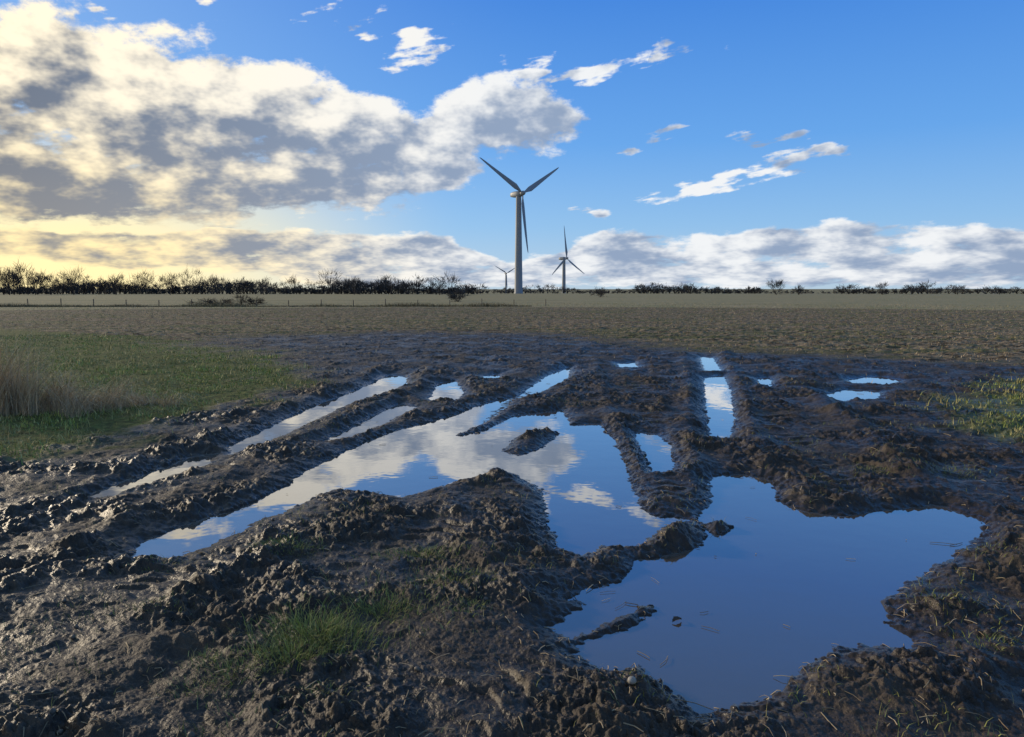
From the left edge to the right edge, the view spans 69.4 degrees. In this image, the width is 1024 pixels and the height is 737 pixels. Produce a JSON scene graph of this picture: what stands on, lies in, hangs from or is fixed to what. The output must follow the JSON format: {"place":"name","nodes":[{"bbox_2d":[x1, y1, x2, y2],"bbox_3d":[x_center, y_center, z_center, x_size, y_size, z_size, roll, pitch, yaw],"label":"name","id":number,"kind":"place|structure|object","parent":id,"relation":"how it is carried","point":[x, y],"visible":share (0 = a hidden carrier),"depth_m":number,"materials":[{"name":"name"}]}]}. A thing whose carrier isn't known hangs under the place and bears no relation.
{"place":"outdoors","nodes":[
{"label":"outdoors","id":0,"kind":"place"},
{"bbox_2d":[0,301,531,306],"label":"boundary grass","id":1,"kind":"structure","parent":0,"point":[220,304],"depth_m":74.95,"materials":[{"name":"green plant"}]},
{"bbox_2d":[0,289,1023,736],"bbox_3d":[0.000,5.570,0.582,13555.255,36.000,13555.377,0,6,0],"label":"ground","id":2,"kind":"structure","parent":0,"point":[258,583],"depth_m":5.52,"materials":[{"name":"brown soil"}]},
{"bbox_2d":[0,268,22,294],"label":"bare tree","id":3,"kind":"object","parent":2,"relation":"on","point":[5,279],"visible":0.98,"depth_m":298.04,"materials":[{"name":"brown plant"}]},
{"bbox_2d":[23,273,42,294],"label":"bare tree","id":4,"kind":"object","parent":2,"relation":"on","point":[35,281],"visible":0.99,"depth_m":297.43,"materials":[{"name":"brown plant"}]},
{"bbox_2d":[0,314,123,435],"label":"dry grass clump","id":5,"kind":"object","parent":2,"relation":"on","point":[9,374],"visible":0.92,"depth_m":9.54,"materials":[{"name":"beige plant"}]},
{"bbox_2d":[60,265,84,294],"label":"bare tree","id":6,"kind":"object","parent":2,"relation":"on","point":[71,283],"visible":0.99,"depth_m":297.79,"materials":[{"name":"brown plant"}]},
{"bbox_2d":[1,332,163,416],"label":"dry grass clump","id":7,"kind":"object","parent":2,"relation":"on","point":[63,394],"visible":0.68,"depth_m":9.86,"materials":[{"name":"plant"}]},
{"bbox_2d":[105,273,124,294],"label":"bare tree","id":8,"kind":"object","parent":2,"relation":"on","point":[116,282],"visible":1,"depth_m":298.05,"materials":[{"name":"brown plant"}]},
{"bbox_2d":[10,372,221,422],"bbox_3d":[-5.504,0.291,10.161,2.781,0.552,2.786,5,8,39],"label":"dry grass clump","id":9,"kind":"object","parent":2,"relation":"on","point":[104,402],"visible":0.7,"depth_m":9.92,"materials":[{"name":"beige plant"}]},
{"bbox_2d":[92,579,196,629],"bbox_3d":[-1.792,1.180,3.698,0.514,0.108,0.402,-2,6,-15],"label":"grass tuft","id":10,"kind":"object","parent":2,"relation":"on","point":[150,609],"visible":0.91,"depth_m":3.69,"materials":[{"name":"green plant"}]},
{"bbox_2d":[91,386,205,411],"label":"dry grass clump","id":11,"kind":"object","parent":2,"relation":"on","point":[155,398],"visible":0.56,"depth_m":10.44,"materials":[{"name":"beige plant"}]},
{"bbox_2d":[159,272,179,294],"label":"bare tree","id":12,"kind":"object","parent":2,"relation":"on","point":[165,280],"visible":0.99,"depth_m":297.63,"materials":[{"name":"brown plant"}]},
{"bbox_2d":[128,552,211,571],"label":"grass tuft","id":13,"kind":"object","parent":2,"relation":"on","point":[161,561],"visible":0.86,"depth_m":4.37,"materials":[{"name":"green plant"}]},
{"bbox_2d":[132,660,237,702],"bbox_3d":[-1.285,1.292,3.025,0.422,0.054,0.352,4,7,34],"label":"grass tuft","id":14,"kind":"object","parent":2,"relation":"on","point":[184,684],"visible":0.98,"depth_m":3.02,"materials":[{"name":"green plant"}]},
{"bbox_2d":[184,298,215,304],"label":"bare bush","id":15,"kind":"object","parent":2,"relation":"on","point":[188,302],"visible":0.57,"depth_m":87.15,"materials":[{"name":"brown plant"}]},
{"bbox_2d":[170,640,241,669],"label":"grass tuft","id":16,"kind":"object","parent":2,"relation":"on","point":[205,657],"visible":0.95,"depth_m":3.23,"materials":[{"name":"green plant"}]},
{"bbox_2d":[206,297,234,303],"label":"bare bush","id":17,"kind":"object","parent":2,"relation":"on","point":[216,302],"visible":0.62,"depth_m":87.31,"materials":[{"name":"brown plant"}]},
{"bbox_2d":[156,637,323,697],"bbox_3d":[-1.180,1.261,3.155,0.656,0.101,0.493,5,8,41],"label":"grass tuft","id":18,"kind":"object","parent":2,"relation":"on","point":[227,661],"visible":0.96,"depth_m":3.15,"materials":[{"name":"green plant"}]},
{"bbox_2d":[230,292,255,304],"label":"bare bush","id":19,"kind":"object","parent":2,"relation":"on","point":[242,297],"visible":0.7,"depth_m":87.44,"materials":[{"name":"brown plant"}]},
{"bbox_2d":[246,296,265,304],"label":"bare bush","id":20,"kind":"object","parent":2,"relation":"on","point":[261,302],"visible":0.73,"depth_m":87.41,"materials":[{"name":"brown plant"}]},
{"bbox_2d":[255,277,271,294],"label":"bare tree","id":21,"kind":"object","parent":2,"relation":"on","point":[264,280],"visible":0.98,"depth_m":307.94,"materials":[{"name":"brown plant"}]},
{"bbox_2d":[210,530,341,560],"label":"grass tuft","id":22,"kind":"object","parent":2,"relation":"on","point":[287,541],"visible":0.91,"depth_m":4.56,"materials":[{"name":"green plant"}]},
{"bbox_2d":[27,298,545,305],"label":"wire fence","id":23,"kind":"object","parent":2,"relation":"on","point":[321,300],"visible":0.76,"depth_m":78.17,"materials":[{"name":"brown wood"}]},
{"bbox_2d":[228,629,369,678],"bbox_3d":[-0.943,1.241,3.209,0.625,0.113,0.450,0,6,0],"label":"grass tuft","id":24,"kind":"object","parent":2,"relation":"on","point":[298,658],"visible":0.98,"depth_m":3.23,"materials":[{"name":"green plant"}]},
{"bbox_2d":[209,592,415,666],"bbox_3d":[-0.885,1.205,3.442,0.865,0.150,0.725,3,7,26],"label":"grass tuft","id":25,"kind":"object","parent":2,"relation":"on","point":[316,627],"visible":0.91,"depth_m":3.45,"materials":[{"name":"green plant"}]},
{"bbox_2d":[270,677,359,710],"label":"grass tuft","id":26,"kind":"object","parent":2,"relation":"on","point":[306,689],"visible":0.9,"depth_m":2.94,"materials":[{"name":"green plant"}]},
{"bbox_2d":[344,276,361,294],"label":"bare tree","id":27,"kind":"object","parent":2,"relation":"on","point":[353,285],"visible":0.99,"depth_m":298.04,"materials":[{"name":"brown plant"}]},
{"bbox_2d":[316,584,458,625],"bbox_3d":[-0.638,1.187,3.771,0.803,0.123,0.477,0,6,0],"label":"grass tuft","id":28,"kind":"object","parent":2,"relation":"on","point":[382,612],"visible":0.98,"depth_m":3.77,"materials":[{"name":"green plant"}]},
{"bbox_2d":[353,537,480,569],"bbox_3d":[-0.563,1.110,4.485,0.790,0.114,0.449,-3,7,-25],"label":"grass tuft","id":29,"kind":"object","parent":2,"relation":"on","point":[424,554],"visible":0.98,"depth_m":4.51,"materials":[{"name":"green plant"}]},
{"bbox_2d":[432,281,446,294],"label":"bare tree","id":30,"kind":"object","parent":2,"relation":"on","point":[440,285],"visible":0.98,"depth_m":298.20,"materials":[{"name":"brown plant"}]},
{"bbox_2d":[400,565,504,591],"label":"grass tuft","id":31,"kind":"object","parent":2,"relation":"on","point":[470,571],"visible":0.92,"depth_m":4.10,"materials":[{"name":"green plant"}]},
{"bbox_2d":[443,287,468,301],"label":"bare bush","id":32,"kind":"object","parent":2,"relation":"on","point":[453,296],"visible":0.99,"depth_m":109.44,"materials":[{"name":"brown plant"}]},
{"bbox_2d":[423,588,507,618],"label":"grass tuft","id":33,"kind":"object","parent":2,"relation":"on","point":[456,609],"visible":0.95,"depth_m":3.76,"materials":[{"name":"green plant"}]},
{"bbox_2d":[496,266,514,289],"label":"wind turbine","id":34,"kind":"object","parent":2,"relation":"on","point":[505,273],"visible":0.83,"depth_m":1884.70,"materials":[{"name":"paint"}]},
{"bbox_2d":[0,260,1023,294],"bbox_3d":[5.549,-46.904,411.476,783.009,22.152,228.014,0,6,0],"label":"distant hedgerow","id":35,"kind":"object","parent":2,"relation":"on","point":[227,287],"visible":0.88,"depth_m":386.62,"materials":[{"name":"plant"}]},
{"bbox_2d":[0,332,1023,464],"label":"grass verge","id":36,"kind":"object","parent":2,"relation":"on","point":[168,360],"depth_m":13.03,"materials":[{"name":"green plant"}]},
{"bbox_2d":[0,302,1023,420],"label":"field stubble","id":37,"kind":"object","parent":2,"relation":"on","point":[575,325],"visible":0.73,"depth_m":36.78,"materials":[{"name":"brown plant"}]},
{"bbox_2d":[0,370,1023,736],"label":"mud weeds","id":38,"kind":"object","parent":2,"relation":"on","point":[520,590],"visible":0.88,"depth_m":3.87,"materials":[{"name":"green plant"}]},
{"bbox_2d":[0,379,1023,736],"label":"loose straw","id":39,"kind":"object","parent":2,"relation":"on","point":[508,599],"visible":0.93,"depth_m":3.51,"materials":[{"name":"beige plant"}]},
{"bbox_2d":[5,470,1023,736],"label":"pebbles","id":40,"kind":"object","parent":2,"relation":"on","point":[189,734],"visible":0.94,"depth_m":3.73,"materials":[{"name":"grey stone"}]},
{"bbox_2d":[480,158,558,293],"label":"wind turbine","id":41,"kind":"object","parent":2,"relation":"on","point":[518,195],"visible":0.95,"depth_m":445.48,"materials":[{"name":"paint"}]},
{"bbox_2d":[89,356,985,714],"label":"puddle water","id":42,"kind":"structure","parent":2,"relation":"on","point":[759,574],"depth_m":5.01,"materials":[{"name":"blue liquid"}]},
{"bbox_2d":[672,616,681,621],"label":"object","id":43,"kind":"object","parent":42,"relation":"on","point":[675,618],"visible":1,"depth_m":3.73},
{"bbox_2d":[552,227,582,292],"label":"wind turbine","id":44,"kind":"object","parent":2,"relation":"on","point":[562,263],"visible":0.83,"depth_m":821.72,"materials":[{"name":"paint"}]},
{"bbox_2d":[589,287,609,296],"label":"bare bush","id":45,"kind":"object","parent":2,"relation":"on","point":[599,292],"visible":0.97,"depth_m":188.54,"materials":[{"name":"brown plant"}]},
{"bbox_2d":[627,676,636,684],"bbox_3d":[0.483,1.255,2.978,0.039,0.032,0.038,0,6,0],"label":"stone","id":46,"kind":"object","parent":2,"relation":"on","point":[631,680],"visible":0.99,"depth_m":2.97,"materials":[{"name":"white stone"}]},
{"bbox_2d":[767,280,785,294],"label":"bare tree","id":47,"kind":"object","parent":2,"relation":"on","point":[777,285],"visible":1,"depth_m":327.43,"materials":[{"name":"brown plant"}]},
{"bbox_2d":[790,284,803,294],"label":"bare bush","id":48,"kind":"object","parent":2,"relation":"on","point":[799,291],"visible":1,"depth_m":327.95,"materials":[{"name":"brown plant"}]},
{"bbox_2d":[837,460,914,476],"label":"grass tuft","id":49,"kind":"object","parent":2,"relation":"on","point":[872,470],"visible":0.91,"depth_m":6.58,"materials":[{"name":"green plant"}]},
{"bbox_2d":[875,283,889,294],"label":"bare tree","id":50,"kind":"object","parent":2,"relation":"on","point":[879,286],"visible":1,"depth_m":337.44,"materials":[{"name":"brown plant"}]},
{"bbox_2d":[900,284,922,293],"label":"bare bush","id":51,"kind":"object","parent":2,"relation":"on","point":[907,286],"visible":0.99,"depth_m":343.12,"materials":[{"name":"brown plant"}]},
{"bbox_2d":[907,589,979,608],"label":"grass tuft","id":52,"kind":"object","parent":2,"relation":"on","point":[942,597],"visible":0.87,"depth_m":3.80,"materials":[{"name":"green plant"}]},
{"bbox_2d":[897,457,997,479],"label":"grass tuft","id":53,"kind":"object","parent":2,"relation":"on","point":[953,470],"visible":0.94,"depth_m":6.56,"materials":[{"name":"green plant"}]},
{"bbox_2d":[951,285,962,293],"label":"bare bush","id":54,"kind":"object","parent":2,"relation":"on","point":[954,288],"visible":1,"depth_m":348.08,"materials":[{"name":"brown plant"}]},
{"bbox_2d":[931,625,1023,654],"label":"grass tuft","id":55,"kind":"object","parent":2,"relation":"on","point":[988,640],"visible":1,"depth_m":3.38,"materials":[{"name":"green plant"}]},
{"bbox_2d":[0,0,1023,288],"label":"sky","id":56,"kind":"structure","parent":0,"point":[731,144],"materials":[{"name":"blue"}]}
]}

